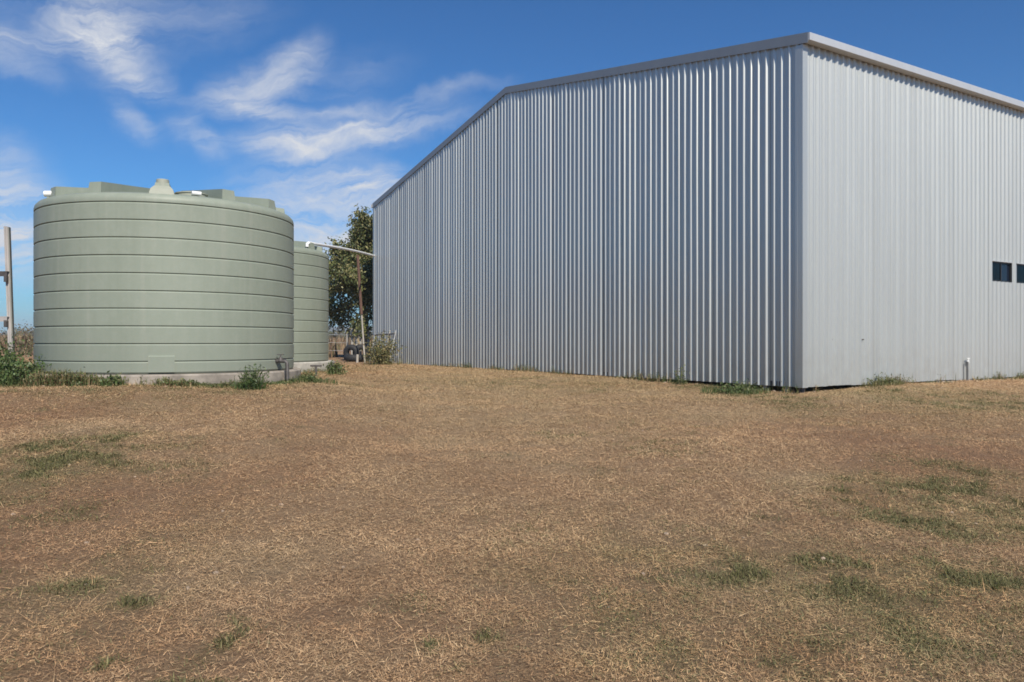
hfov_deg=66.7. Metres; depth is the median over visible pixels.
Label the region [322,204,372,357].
gum tree
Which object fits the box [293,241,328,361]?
water tank
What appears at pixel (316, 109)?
sky
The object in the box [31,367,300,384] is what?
concrete pad
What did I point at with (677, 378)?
weed clump
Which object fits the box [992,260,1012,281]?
window
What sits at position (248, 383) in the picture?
weed clump
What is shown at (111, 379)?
weed clump
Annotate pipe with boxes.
[305,242,373,256]
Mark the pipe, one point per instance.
(331, 246)
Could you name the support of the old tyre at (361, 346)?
on the ground at (334, 501)
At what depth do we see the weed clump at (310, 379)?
13.93 m
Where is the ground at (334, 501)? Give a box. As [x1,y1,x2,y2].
[0,337,1023,681]
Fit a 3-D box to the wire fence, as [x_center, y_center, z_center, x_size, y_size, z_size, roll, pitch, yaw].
[-7.154,0.181,34.599,4.875,1.637,0.111,0,0,0]
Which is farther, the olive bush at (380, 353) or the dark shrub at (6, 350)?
the olive bush at (380, 353)
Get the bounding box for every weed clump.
[93,371,128,386]
[228,364,272,390]
[285,371,337,384]
[323,360,348,374]
[668,364,691,384]
[700,379,770,394]
[855,372,905,386]
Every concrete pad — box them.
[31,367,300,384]
[294,360,334,371]
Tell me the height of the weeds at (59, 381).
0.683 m
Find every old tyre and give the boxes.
[343,344,359,354]
[344,354,363,361]
[352,344,368,358]
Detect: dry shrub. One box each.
[0,323,29,339]
[1,324,33,354]
[14,319,32,337]
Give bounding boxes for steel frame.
[0,226,14,356]
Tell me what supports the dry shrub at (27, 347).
on the ground at (334, 501)
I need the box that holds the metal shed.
[371,32,1023,392]
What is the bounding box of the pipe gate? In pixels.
[369,330,396,361]
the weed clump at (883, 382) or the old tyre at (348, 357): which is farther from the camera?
the old tyre at (348, 357)
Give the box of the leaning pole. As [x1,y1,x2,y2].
[356,255,364,359]
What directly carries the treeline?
on the ground at (334, 501)
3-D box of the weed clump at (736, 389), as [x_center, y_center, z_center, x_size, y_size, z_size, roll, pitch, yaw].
[4.386,0.915,15.232,1.350,0.389,0.942,0,0,19]
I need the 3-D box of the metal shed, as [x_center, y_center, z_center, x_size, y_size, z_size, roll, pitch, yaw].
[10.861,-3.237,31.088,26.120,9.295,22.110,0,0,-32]
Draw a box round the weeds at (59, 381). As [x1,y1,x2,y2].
[1,360,1023,393]
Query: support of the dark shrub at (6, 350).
on the ground at (334, 501)
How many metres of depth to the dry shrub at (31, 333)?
46.95 m
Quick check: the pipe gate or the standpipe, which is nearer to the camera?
the standpipe
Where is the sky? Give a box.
[0,0,1023,332]
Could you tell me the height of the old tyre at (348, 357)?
0.319 m
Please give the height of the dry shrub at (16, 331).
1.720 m
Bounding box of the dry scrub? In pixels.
[0,331,372,357]
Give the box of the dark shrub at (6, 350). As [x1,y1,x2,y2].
[0,334,31,367]
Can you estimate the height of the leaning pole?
4.637 m
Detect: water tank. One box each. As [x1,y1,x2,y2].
[33,179,293,380]
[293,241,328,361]
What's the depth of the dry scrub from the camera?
42.60 m
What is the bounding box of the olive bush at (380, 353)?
[360,329,405,364]
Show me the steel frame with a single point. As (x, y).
(8, 319)
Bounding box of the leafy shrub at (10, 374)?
[0,350,51,386]
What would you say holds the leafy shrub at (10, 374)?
on the ground at (334, 501)
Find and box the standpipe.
[966,358,969,379]
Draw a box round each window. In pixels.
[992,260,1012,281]
[1016,263,1023,282]
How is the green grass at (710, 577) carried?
on the ground at (334, 501)
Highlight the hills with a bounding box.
[1,326,372,334]
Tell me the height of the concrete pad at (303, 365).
0.526 m
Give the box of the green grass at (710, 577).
[0,371,1023,681]
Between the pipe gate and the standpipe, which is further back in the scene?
the pipe gate
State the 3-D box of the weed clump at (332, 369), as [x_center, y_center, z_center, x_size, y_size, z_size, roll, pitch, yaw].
[-4.242,0.673,18.865,0.626,0.460,0.634,0,0,0]
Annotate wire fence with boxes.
[328,327,368,360]
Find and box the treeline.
[0,325,372,338]
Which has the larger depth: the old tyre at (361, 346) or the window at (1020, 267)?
the old tyre at (361, 346)
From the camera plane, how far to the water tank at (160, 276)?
12.62 m

